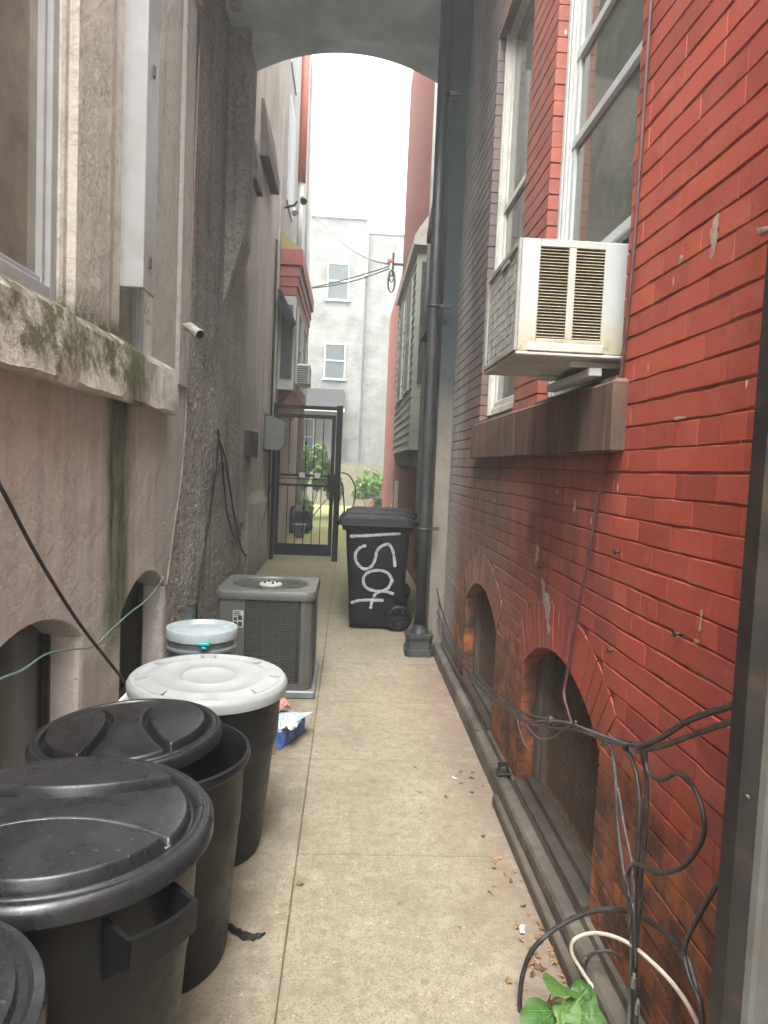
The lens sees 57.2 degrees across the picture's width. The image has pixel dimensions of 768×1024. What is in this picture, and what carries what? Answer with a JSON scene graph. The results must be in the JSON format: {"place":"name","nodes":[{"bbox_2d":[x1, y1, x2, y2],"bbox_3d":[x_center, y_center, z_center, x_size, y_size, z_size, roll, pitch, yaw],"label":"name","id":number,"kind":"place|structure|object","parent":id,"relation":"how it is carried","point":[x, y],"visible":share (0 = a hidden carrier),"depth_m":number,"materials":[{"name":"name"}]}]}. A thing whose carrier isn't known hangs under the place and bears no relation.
{"place":"outdoors","nodes":[
{"label":"outdoors","id":0,"kind":"place"},
{"bbox_2d":[165,619,237,657],"bbox_3d":[-0.913,0.758,3.528,0.359,0.370,0.371,2,4,-3],"label":"plastic bucket","id":1,"kind":"object","parent":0,"point":[199,636],"visible":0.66,"depth_m":3.43,"materials":[{"name":"plastic"}]},
{"bbox_2d":[281,502,356,551],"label":"yard ground","id":2,"kind":"structure","parent":0,"point":[323,525],"depth_m":16.14,"materials":[{"name":"beige concrete"}]},
{"bbox_2d":[292,523,305,537],"bbox_3d":[-1.798,0.397,14.889,0.310,0.290,0.310,2,4,-3],"label":"garden pot","id":3,"kind":"object","parent":2,"relation":"on","point":[299,529],"visible":0.88,"depth_m":14.79,"materials":[{"name":"grey plastic"}]},
{"bbox_2d":[289,505,312,533],"bbox_3d":[-1.942,0.153,15.847,0.689,0.640,0.544,2,4,-3],"label":"rubbish bag","id":4,"kind":"object","parent":2,"relation":"on","point":[298,518],"visible":0.63,"depth_m":15.72,"materials":[{"name":"black plastic"}]},
{"bbox_2d":[301,443,344,517],"bbox_3d":[-2.078,-0.870,20.168,1.936,2.222,1.545,2,4,-3],"label":"leafy shrub","id":5,"kind":"object","parent":2,"relation":"on","point":[310,459],"visible":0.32,"depth_m":19.99,"materials":[{"name":"green plant"}]},
{"bbox_2d":[306,462,382,506],"bbox_3d":[0.868,-0.982,27.107,7.685,1.695,0.088,2,4,-3],"label":"wooden fence","id":6,"kind":"object","parent":2,"relation":"on","point":[357,472],"visible":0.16,"depth_m":26.95,"materials":[{"name":"beige wood"}]},
{"bbox_2d":[364,467,380,497],"bbox_3d":[-0.449,-1.106,26.742,0.809,1.155,0.374,2,4,-3],"label":"vine clump","id":7,"kind":"object","parent":6,"relation":"attached to","point":[374,475],"visible":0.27,"depth_m":26.70,"materials":[{"name":"green plant"}]},
{"bbox_2d":[350,475,382,506],"bbox_3d":[-0.112,-0.633,24.678,2.293,1.333,1.412,5,4,29],"label":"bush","id":8,"kind":"object","parent":2,"relation":"on","point":[369,486],"visible":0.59,"depth_m":24.48,"materials":[{"name":"green plant"}]},
{"bbox_2d":[365,499,374,506],"bbox_3d":[-0.406,-0.025,19.642,0.357,0.680,0.321,2,4,-3],"label":"pot","id":9,"kind":"object","parent":2,"relation":"on","point":[369,502],"visible":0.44,"depth_m":19.54,"materials":[{"name":"ceramic"}]},
{"bbox_2d":[382,278,401,507],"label":"brick house","id":10,"kind":"structure","parent":2,"relation":"on","point":[388,474],"depth_m":20.10,"materials":[{"name":"red brick"}]},
{"bbox_2d":[312,53,412,233],"label":"sky","id":11,"kind":"structure","parent":0,"point":[362,107],"materials":[{"name":"white"}]},
{"bbox_2d":[178,552,569,1023],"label":"pavement","id":12,"kind":"structure","parent":0,"point":[378,936],"depth_m":2.75,"materials":[{"name":"concrete"}]},
{"bbox_2d":[0,921,47,1023],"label":"rubbish can","id":13,"kind":"object","parent":12,"relation":"on","point":[23,988],"visible":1,"depth_m":1.06,"materials":[{"name":"black plastic"}]},
{"bbox_2d":[0,756,213,1023],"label":"rubbish can","id":14,"kind":"object","parent":12,"relation":"on","point":[100,856],"visible":1,"depth_m":1.39,"materials":[{"name":"black plastic"}]},
{"bbox_2d":[25,698,250,994],"bbox_3d":[-0.771,1.021,2.252,0.672,0.766,0.640,2,4,-3],"label":"rubbish can","id":15,"kind":"object","parent":12,"relation":"on","point":[206,749],"visible":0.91,"depth_m":2.13,"materials":[{"name":"black plastic"}]},
{"bbox_2d":[126,654,287,866],"bbox_3d":[-0.722,1.008,2.871,0.632,0.718,0.632,0,5,-35],"label":"rubbish can","id":16,"kind":"object","parent":12,"relation":"on","point":[244,695],"visible":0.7,"depth_m":2.75,"materials":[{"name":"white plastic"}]},
{"bbox_2d":[225,936,230,946],"bbox_3d":[-0.515,1.404,2.311,0.027,0.008,0.044,-1,11,-7],"label":"fallen leaf","id":17,"kind":"object","parent":12,"relation":"on","point":[228,939],"visible":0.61,"depth_m":2.31,"materials":[{"name":"brown plant"}]},
{"bbox_2d":[228,923,265,940],"bbox_3d":[-0.486,1.404,2.362,0.171,0.007,0.063,4,4,20],"label":"oily rag","id":18,"kind":"object","parent":12,"relation":"on","point":[240,933],"visible":0.85,"depth_m":2.35,"materials":[{"name":"black fabric"}]},
{"bbox_2d":[215,575,319,698],"bbox_3d":[-0.819,0.853,5.034,0.700,0.736,0.700,2,4,-3],"label":"air conditioner condenser","id":19,"kind":"object","parent":12,"relation":"on","point":[273,619],"visible":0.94,"depth_m":4.72,"materials":[{"name":"grey metal"}]},
{"bbox_2d":[272,739,275,754],"bbox_3d":[-0.629,1.247,3.785,0.100,0.129,0.012,0,4,-33],"label":"cardboard piece","id":20,"kind":"object","parent":12,"relation":"on","point":[274,749],"visible":0.24,"depth_m":3.81,"materials":[{"name":"brown cardboard"}]},
{"bbox_2d":[276,710,311,749],"bbox_3d":[-0.570,1.228,4.034,0.253,0.139,0.322,4,4,19],"label":"cardboard box","id":21,"kind":"object","parent":12,"relation":"on","point":[284,737],"visible":0.48,"depth_m":4.01,"materials":[{"name":"blue cardboard"}]},
{"bbox_2d":[279,698,290,710],"bbox_3d":[-0.625,1.147,4.160,0.130,0.054,0.090,-10,21,-31],"label":"paper scrap","id":22,"kind":"object","parent":21,"relation":"on","point":[284,703],"visible":0.43,"depth_m":4.18,"materials":[{"name":"pink paper"}]},
{"bbox_2d":[278,714,301,729],"bbox_3d":[-0.523,1.177,3.926,0.090,0.054,0.130,15,16,15],"label":"paper scrap","id":23,"kind":"object","parent":21,"relation":"on","point":[288,722],"visible":0.98,"depth_m":3.92,"materials":[{"name":"white paper"}]},
{"bbox_2d":[340,510,415,606],"bbox_3d":[-0.083,0.534,7.738,0.805,1.085,0.664,2,4,-1],"label":"wheeled bin","id":24,"kind":"object","parent":12,"relation":"on","point":[374,512],"visible":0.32,"depth_m":7.52,"materials":[{"name":"plastic"}]},
{"bbox_2d":[337,514,418,630],"bbox_3d":[-0.079,0.580,7.039,0.805,1.085,0.664,2,4,-3],"label":"wheeled bin","id":25,"kind":"object","parent":12,"relation":"on","point":[377,549],"visible":0.99,"depth_m":6.77,"materials":[{"name":"plastic"}]},
{"bbox_2d":[347,506,417,599],"bbox_3d":[-0.048,0.490,8.440,0.805,1.085,0.664,2,4,-6],"label":"wheeled bin","id":26,"kind":"object","parent":12,"relation":"on","point":[407,591],"visible":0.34,"depth_m":8.19,"materials":[{"name":"plastic"}]},
{"bbox_2d":[403,0,460,657],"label":"drainpipe","id":27,"kind":"object","parent":12,"relation":"on","point":[418,639],"visible":1,"depth_m":5.81,"materials":[{"name":"black metal"}]},
{"bbox_2d":[425,0,472,647],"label":"stucco pier","id":28,"kind":"structure","parent":12,"relation":"on","point":[461,40],"depth_m":5.95,"materials":[{"name":"paint"}]},
{"bbox_2d":[417,517,637,746],"bbox_3d":[0.517,0.588,4.983,0.009,0.698,6.216,2,4,-3],"label":"wall cable","id":29,"kind":"object","parent":28,"relation":"attached to","point":[580,731],"depth_m":2.77,"materials":[{"name":"black rubber"}]},
{"bbox_2d":[515,712,531,751],"bbox_3d":[0.603,0.954,3.058,0.007,0.078,0.280,2,4,-3],"label":"cable loop","id":30,"kind":"object","parent":29,"relation":"hanging from","point":[521,733],"visible":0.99,"depth_m":3.09,"materials":[{"name":"grey rubber"}]},
{"bbox_2d":[521,716,576,739],"bbox_3d":[0.626,0.805,2.733,0.007,0.248,0.694,2,4,-3],"label":"cable loop","id":31,"kind":"object","parent":29,"relation":"hanging from","point":[560,732],"visible":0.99,"depth_m":2.66,"materials":[{"name":"grey rubber"}]},
{"bbox_2d":[437,610,626,742],"bbox_3d":[0.551,0.638,4.537,0.010,0.788,5.227,2,4,-3],"label":"wall cable","id":32,"kind":"object","parent":28,"relation":"attached to","point":[557,721],"depth_m":2.90,"materials":[{"name":"black rubber"}]},
{"bbox_2d":[629,743,638,755],"bbox_3d":[0.686,0.650,1.932,0.021,0.028,0.024,2,4,-3],"label":"cable tie","id":33,"kind":"object","parent":32,"relation":"attached to","point":[632,750],"visible":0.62,"depth_m":1.92,"materials":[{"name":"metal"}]},
{"bbox_2d":[624,747,641,1023],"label":"drop cable","id":34,"kind":"object","parent":33,"relation":"hanging from","point":[639,826],"visible":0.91,"depth_m":1.87,"materials":[{"name":"black rubber"}]},
{"bbox_2d":[631,972,636,988],"bbox_3d":[0.655,1.229,1.849,0.014,0.040,0.012,2,4,-3],"label":"cable connector","id":35,"kind":"object","parent":34,"relation":"attached to","point":[633,981],"visible":1,"depth_m":1.84,"materials":[{"name":"metal"}]},
{"bbox_2d":[635,998,639,1015],"bbox_3d":[0.655,1.277,1.821,0.014,0.040,0.012,2,4,-3],"label":"cable connector","id":36,"kind":"object","parent":34,"relation":"attached to","point":[637,1007],"visible":1,"depth_m":1.82,"materials":[{"name":"metal"}]},
{"bbox_2d":[437,619,628,747],"bbox_3d":[0.545,0.647,4.687,0.008,0.805,5.495,2,4,-3],"label":"wall cable","id":37,"kind":"object","parent":28,"relation":"attached to","point":[501,703],"depth_m":3.75,"materials":[{"name":"black rubber"}]},
{"bbox_2d":[548,715,553,724],"bbox_3d":[0.640,0.797,2.699,0.021,0.028,0.024,2,4,-3],"label":"cable tie","id":38,"kind":"object","parent":37,"relation":"attached to","point":[550,717],"visible":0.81,"depth_m":2.69,"materials":[{"name":"grey plastic"}]},
{"bbox_2d":[438,601,640,743],"bbox_3d":[0.565,0.637,4.454,0.010,0.802,5.051,2,4,-3],"label":"wall cable","id":39,"kind":"object","parent":28,"relation":"attached to","point":[519,709],"depth_m":3.42,"materials":[{"name":"black rubber"}]},
{"bbox_2d":[519,925,524,932],"bbox_3d":[0.477,1.438,2.433,0.020,0.003,0.044,3,4,14],"label":"paper scrap","id":40,"kind":"object","parent":12,"relation":"on","point":[521,928],"visible":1,"depth_m":2.43,"materials":[{"name":"white paper"}]},
{"bbox_2d":[528,955,535,967],"bbox_3d":[0.471,1.449,2.276,0.049,0.010,0.036,-11,11,-30],"label":"fallen leaf","id":41,"kind":"object","parent":12,"relation":"on","point":[532,961],"visible":0.65,"depth_m":2.27,"materials":[{"name":"brown plant"}]},
{"bbox_2d":[533,962,546,970],"bbox_3d":[0.498,1.453,2.252,0.045,0.008,0.032,9,13,28],"label":"fallen leaf","id":42,"kind":"object","parent":12,"relation":"on","point":[539,966],"visible":1,"depth_m":2.25,"materials":[{"name":"brown plant"}]},
{"bbox_2d":[520,972,607,1023],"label":"weed plant","id":43,"kind":"object","parent":12,"relation":"on","point":[580,1006],"visible":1,"depth_m":1.95,"materials":[{"name":"green plant"}]},
{"bbox_2d":[583,948,622,979],"bbox_3d":[0.665,1.376,2.087,0.146,0.176,0.024,3,4,6],"label":"cable loop","id":44,"kind":"object","parent":12,"relation":"on","point":[591,955],"visible":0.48,"depth_m":2.08,"materials":[{"name":"rubber"}]},
{"bbox_2d":[517,906,705,1023],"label":"cable loop","id":45,"kind":"object","parent":12,"relation":"on","point":[588,912],"visible":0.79,"depth_m":2.06,"materials":[{"name":"black rubber"}]},
{"bbox_2d":[569,931,698,1023],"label":"white cable loop","id":46,"kind":"object","parent":12,"relation":"on","point":[660,970],"visible":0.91,"depth_m":1.90,"materials":[{"name":"white plastic"}]},
{"bbox_2d":[707,244,767,1023],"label":"steel post","id":47,"kind":"object","parent":12,"relation":"on","point":[739,985],"visible":1,"depth_m":1.24,"materials":[{"name":"black metal"}]},
{"bbox_2d":[635,718,730,753],"bbox_3d":[0.672,0.512,1.595,0.021,0.304,0.565,3,4,3],"label":"post cable","id":48,"kind":"object","parent":47,"relation":"attached to","point":[705,730],"visible":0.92,"depth_m":1.55,"materials":[{"name":"black rubber"}]},
{"bbox_2d":[635,701,731,749],"bbox_3d":[0.674,0.493,1.597,0.026,0.323,0.564,3,4,3],"label":"post cable","id":49,"kind":"object","parent":47,"relation":"attached to","point":[709,712],"visible":0.91,"depth_m":1.57,"materials":[{"name":"black rubber"}]},
{"bbox_2d":[495,761,511,775],"bbox_3d":[0.586,1.251,3.454,0.070,0.055,0.070,2,4,-3],"label":"metal bracket","id":50,"kind":"object","parent":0,"point":[502,769],"visible":1,"depth_m":3.45,"materials":[{"name":"metal"}]},
{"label":"ground","id":51,"kind":"structure","parent":0,"visible":0},
{"bbox_2d":[0,0,202,768],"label":"stucco house","id":52,"kind":"structure","parent":51,"relation":"on","point":[94,359],"depth_m":3.25,"materials":[{"name":"beige paint"}]},
{"bbox_2d":[0,624,50,768],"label":"basement window","id":53,"kind":"structure","parent":52,"relation":"in","point":[24,695],"depth_m":3.15,"materials":[{"name":"metal"}]},
{"bbox_2d":[0,0,58,301],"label":"window","id":54,"kind":"structure","parent":52,"relation":"in","point":[29,29],"depth_m":2.79,"materials":[{"name":"white plastic"}]},
{"bbox_2d":[0,482,125,685],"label":"hanging cable","id":55,"kind":"object","parent":52,"relation":"attached to","point":[39,559],"visible":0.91,"depth_m":2.80,"materials":[{"name":"black rubber"}]},
{"bbox_2d":[0,576,162,679],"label":"green cable","id":56,"kind":"object","parent":52,"relation":"attached to","point":[45,654],"visible":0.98,"depth_m":3.23,"materials":[{"name":"green rubber"}]},
{"bbox_2d":[119,288,143,352],"bbox_3d":[-1.430,-2.621,3.958,0.070,3.450,0.540,2,4,-3],"label":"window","id":57,"kind":"structure","parent":52,"relation":"in","point":[131,300],"depth_m":4.23,"materials":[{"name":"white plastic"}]},
{"bbox_2d":[119,580,143,698],"bbox_3d":[-1.686,0.746,4.457,0.060,0.950,0.950,2,4,-3],"label":"basement window","id":58,"kind":"structure","parent":52,"relation":"in","point":[131,627],"depth_m":4.74,"materials":[{"name":"glass"}]},
{"bbox_2d":[120,0,160,297],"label":"window shutter","id":59,"kind":"object","parent":52,"relation":"attached to","point":[140,133],"depth_m":3.71,"materials":[{"name":"white plastic"}]},
{"bbox_2d":[165,45,200,584],"bbox_3d":[-1.447,-1.484,5.090,0.015,3.968,0.606,2,4,-3],"label":"corner conduit","id":60,"kind":"object","parent":52,"relation":"attached to","point":[186,389],"visible":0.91,"depth_m":5.25,"materials":[{"name":"grey metal"}]},
{"bbox_2d":[183,322,203,338],"bbox_3d":[-1.373,-1.303,5.041,0.216,0.145,0.108,4,4,26],"label":"security camera","id":61,"kind":"object","parent":52,"relation":"attached to","point":[192,329],"visible":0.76,"depth_m":5.00,"materials":[{"name":"white paint"}]},
{"bbox_2d":[165,0,284,656],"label":"pebbledash house","id":62,"kind":"structure","parent":51,"relation":"on","point":[238,171],"depth_m":6.78,"materials":[{"name":"grey concrete"}]},
{"bbox_2d":[186,601,196,619],"bbox_3d":[-1.598,0.843,5.836,0.064,0.185,0.150,2,4,-3],"label":"junction box","id":63,"kind":"object","parent":62,"relation":"attached to","point":[191,610],"visible":0.79,"depth_m":5.77,"materials":[{"name":"grey plastic"}]},
{"bbox_2d":[196,428,219,618],"bbox_3d":[-1.613,0.086,6.473,0.017,1.734,0.847,2,4,-3],"label":"wall conduit","id":64,"kind":"object","parent":62,"relation":"attached to","point":[199,583],"depth_m":6.45,"materials":[{"name":"metal"}]},
{"bbox_2d":[212,461,239,535],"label":"hanging cable","id":65,"kind":"object","parent":62,"relation":"attached to","point":[229,488],"visible":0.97,"depth_m":7.35,"materials":[{"name":"black rubber"}]},
{"bbox_2d":[218,430,245,556],"bbox_3d":[-1.670,-0.107,7.829,0.016,1.498,2.082,2,4,-3],"label":"hanging cable","id":66,"kind":"object","parent":62,"relation":"attached to","point":[225,498],"visible":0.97,"depth_m":7.28,"materials":[{"name":"black rubber"}]},
{"bbox_2d":[216,431,270,555],"bbox_3d":[-1.726,-0.181,9.178,0.016,1.493,5.061,2,4,-3],"label":"hanging cable","id":67,"kind":"object","parent":62,"relation":"attached to","point":[231,496],"visible":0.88,"depth_m":7.72,"materials":[{"name":"black rubber"}]},
{"bbox_2d":[267,239,277,548],"bbox_3d":[-1.756,-1.814,11.030,0.038,4.800,0.039,2,4,-3],"label":"wall conduit","id":68,"kind":"object","parent":62,"relation":"attached to","point":[273,349],"depth_m":10.99,"materials":[{"name":"metal"}]},
{"bbox_2d":[263,413,287,451],"bbox_3d":[-1.650,-1.201,10.775,0.304,0.580,0.580,2,4,-3],"label":"wall hood","id":69,"kind":"object","parent":62,"relation":"attached to","point":[275,433],"depth_m":10.53,"materials":[{"name":"metal"}]},
{"bbox_2d":[269,403,342,561],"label":"security gate","id":70,"kind":"structure","parent":62,"relation":"attached to","point":[332,486],"depth_m":11.37,"materials":[{"name":"black metal"}]},
{"bbox_2d":[341,472,355,511],"bbox_3d":[-0.582,-0.257,11.416,0.256,0.772,0.027,3,4,0],"label":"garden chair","id":71,"kind":"object","parent":70,"relation":"hanging from","point":[343,491],"visible":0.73,"depth_m":11.41,"materials":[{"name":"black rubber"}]},
{"bbox_2d":[225,0,440,83],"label":"overhead bridge","id":72,"kind":"structure","parent":62,"relation":"attached to","point":[405,33],"depth_m":6.62,"materials":[{"name":"paint"}]},
{"bbox_2d":[271,55,316,550],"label":"bay house","id":73,"kind":"structure","parent":51,"relation":"on","point":[293,281],"depth_m":13.14,"materials":[{"name":"red paint"}]},
{"bbox_2d":[277,289,295,328],"bbox_3d":[-1.594,-3.321,11.565,0.300,0.550,0.350,2,4,-3],"label":"awning","id":74,"kind":"object","parent":73,"relation":"attached to","point":[288,316],"visible":1,"depth_m":11.39,"materials":[{"name":"black metal"}]},
{"bbox_2d":[286,93,295,221],"bbox_3d":[-1.669,-6.331,12.689,0.035,1.800,1.100,2,4,-3],"label":"window","id":75,"kind":"structure","parent":73,"relation":"in","point":[290,101],"depth_m":12.17,"materials":[{"name":"white plastic"}]},
{"bbox_2d":[288,103,295,210],"bbox_3d":[-1.650,-6.330,12.690,0.005,1.640,0.940,2,4,-3],"label":"window pane","id":76,"kind":"structure","parent":73,"relation":"in","point":[293,125],"depth_m":12.63,"materials":[{"name":"white glass"}]},
{"bbox_2d":[291,59,297,94],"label":"window","id":77,"kind":"structure","parent":73,"relation":"in","point":[292,64],"depth_m":12.53,"materials":[{"name":"white plastic"}]},
{"bbox_2d":[293,57,297,84],"bbox_3d":[-1.548,-8.673,12.539,0.005,1.740,0.940,2,4,-3],"label":"window pane","id":78,"kind":"structure","parent":73,"relation":"in","point":[295,60],"depth_m":12.74,"materials":[{"name":"white glass"}]},
{"bbox_2d":[285,196,306,215],"bbox_3d":[-1.510,-5.182,11.931,0.416,0.356,0.192,4,4,19],"label":"flood lamp","id":79,"kind":"object","parent":73,"relation":"attached to","point":[303,201],"visible":1,"depth_m":11.90,"materials":[{"name":"metal"}]},
{"bbox_2d":[297,364,310,387],"bbox_3d":[-1.448,-2.450,12.707,0.240,0.360,0.604,2,4,-3],"label":"window air conditioner","id":80,"kind":"object","parent":73,"relation":"attached to","point":[304,375],"depth_m":12.41,"materials":[{"name":"white paint"}]},
{"bbox_2d":[311,268,389,288],"bbox_3d":[-0.904,-5.175,15.730,0.074,0.180,3.325,0,5,-39],"label":"overhead wire","id":81,"kind":"object","parent":73,"relation":"attached to","point":[351,281],"visible":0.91,"depth_m":15.48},
{"bbox_2d":[311,266,389,287],"bbox_3d":[-0.909,-5.201,15.752,0.077,0.143,3.449,0,5,-37],"label":"overhead wire","id":82,"kind":"object","parent":73,"relation":"attached to","point":[353,277],"visible":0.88,"depth_m":15.45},
{"bbox_2d":[301,214,403,503],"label":"white building","id":83,"kind":"structure","parent":51,"relation":"on","point":[348,342],"depth_m":28.61,"materials":[{"name":"paint"}]},
{"bbox_2d":[304,418,314,449],"bbox_3d":[-3.208,-3.022,28.686,0.844,1.580,0.095,2,4,-3],"label":"window","id":84,"kind":"structure","parent":83,"relation":"in","point":[310,422],"depth_m":28.69,"materials":[{"name":"grey glass"}]},
{"bbox_2d":[301,450,326,501],"bbox_3d":[-2.854,-1.459,28.836,1.000,2.100,0.030,2,4,-3],"label":"door","id":85,"kind":"structure","parent":83,"relation":"in","point":[302,494],"depth_m":28.85,"materials":[{"name":"metal"}]},
{"bbox_2d":[322,343,345,380],"bbox_3d":[-1.991,-6.079,28.542,0.995,1.490,0.095,2,4,-3],"label":"window","id":86,"kind":"structure","parent":83,"relation":"in","point":[334,353],"depth_m":28.55,"materials":[{"name":"white glass"}]},
{"bbox_2d":[325,262,349,301],"bbox_3d":[-1.841,-9.236,28.339,1.021,1.523,0.095,2,4,-3],"label":"window","id":87,"kind":"structure","parent":83,"relation":"in","point":[335,271],"depth_m":28.34,"materials":[{"name":"white glass"}]},
{"bbox_2d":[392,70,437,584],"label":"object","id":88,"kind":"structure","parent":51,"relation":"on","point":[412,299],"depth_m":10.32,"materials":[{"name":"white paint"}]},
{"bbox_2d":[387,253,403,292],"bbox_3d":[0.237,-4.853,14.333,0.340,0.801,0.070,2,4,-3],"label":"cable bracket","id":89,"kind":"object","parent":88,"relation":"attached to","point":[393,265],"visible":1,"depth_m":14.30,"materials":[{"name":"metal"}]},
{"bbox_2d":[315,216,389,264],"bbox_3d":[-1.131,-8.398,21.264,0.402,5.714,14.462,2,4,-12],"label":"overhead wire","id":90,"kind":"object","parent":89,"relation":"attached to","point":[381,262],"visible":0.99,"depth_m":19.78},
{"bbox_2d":[394,481,398,507],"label":"basement window","id":91,"kind":"structure","parent":88,"relation":"in","point":[396,482],"depth_m":13.58,"materials":[{"name":"white paint"}]},
{"bbox_2d":[433,0,767,1023],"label":"brick house","id":92,"kind":"structure","parent":51,"relation":"on","point":[553,138],"depth_m":2.25,"materials":[{"name":"red brick"}]},
{"bbox_2d":[460,589,495,729],"bbox_3d":[0.651,0.822,4.472,0.148,0.800,1.020,2,4,-3],"label":"basement window","id":93,"kind":"structure","parent":92,"relation":"in","point":[484,654],"depth_m":4.67,"materials":[{"name":"grey wood"}]},
{"bbox_2d":[487,0,534,415],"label":"window","id":94,"kind":"structure","parent":92,"relation":"in","point":[519,43],"depth_m":4.41,"materials":[{"name":"white paint"}]},
{"bbox_2d":[483,237,628,391],"bbox_3d":[0.624,-0.699,2.622,0.397,0.440,0.550,2,4,-3],"label":"window air conditioner","id":95,"kind":"object","parent":92,"relation":"attached to","point":[554,309],"depth_m":2.37,"materials":[{"name":"metal"}]},
{"bbox_2d":[514,652,599,910],"bbox_3d":[0.731,0.931,2.848,0.148,0.800,1.020,2,4,-3],"label":"basement window","id":96,"kind":"structure","parent":92,"relation":"in","point":[559,793],"depth_m":2.92,"materials":[{"name":"brown wood"}]},
{"bbox_2d":[547,0,644,397],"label":"window","id":97,"kind":"structure","parent":92,"relation":"in","point":[605,37],"depth_m":2.83,"materials":[{"name":"white plastic"}]},
{"bbox_2d":[562,0,652,721],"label":"conduit cable","id":98,"kind":"object","parent":92,"relation":"attached to","point":[626,320],"visible":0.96,"depth_m":2.19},
{"bbox_2d":[606,647,613,652],"bbox_3d":[0.720,0.439,2.240,0.022,0.018,0.018,2,4,-3],"label":"wall hook","id":99,"kind":"object","parent":92,"relation":"attached to","point":[608,650],"depth_m":2.24,"materials":[{"name":"metal"}]},
{"bbox_2d":[600,740,631,1023],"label":"drop cable","id":100,"kind":"object","parent":92,"relation":"attached to","point":[629,1006],"visible":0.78,"depth_m":1.98,"materials":[{"name":"grey rubber"}]},
{"bbox_2d":[613,549,619,554],"bbox_3d":[0.734,0.126,2.217,0.022,0.018,0.018,2,4,-3],"label":"wall hook","id":101,"kind":"object","parent":92,"relation":"attached to","point":[615,551],"depth_m":2.21,"materials":[{"name":"metal"}]},
{"bbox_2d":[617,787,634,930],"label":"drop cable","id":102,"kind":"object","parent":92,"relation":"attached to","point":[630,857],"visible":0.99,"depth_m":1.91,"materials":[{"name":"grey rubber"}]},
{"bbox_2d":[631,753,648,1023],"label":"drop cable","id":103,"kind":"object","parent":92,"relation":"attached to","point":[644,843],"visible":0.7,"depth_m":1.85,"materials":[{"name":"black rubber"}]},
{"bbox_2d":[625,752,706,968],"bbox_3d":[0.676,0.897,1.726,0.011,0.601,0.380,2,4,-3],"label":"coax loop","id":104,"kind":"object","parent":92,"relation":"attached to","point":[692,855],"visible":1,"depth_m":1.70,"materials":[{"name":"black rubber"}]},
{"bbox_2d":[672,630,682,636],"bbox_3d":[0.748,0.310,1.797,0.022,0.018,0.018,2,4,-3],"label":"wall hook","id":105,"kind":"object","parent":92,"relation":"attached to","point":[674,633],"depth_m":1.79,"materials":[{"name":"metal"}]},
{"bbox_2d":[681,876,718,1023],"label":"cable","id":106,"kind":"object","parent":92,"relation":"attached to","point":[701,910],"visible":0.93,"depth_m":1.53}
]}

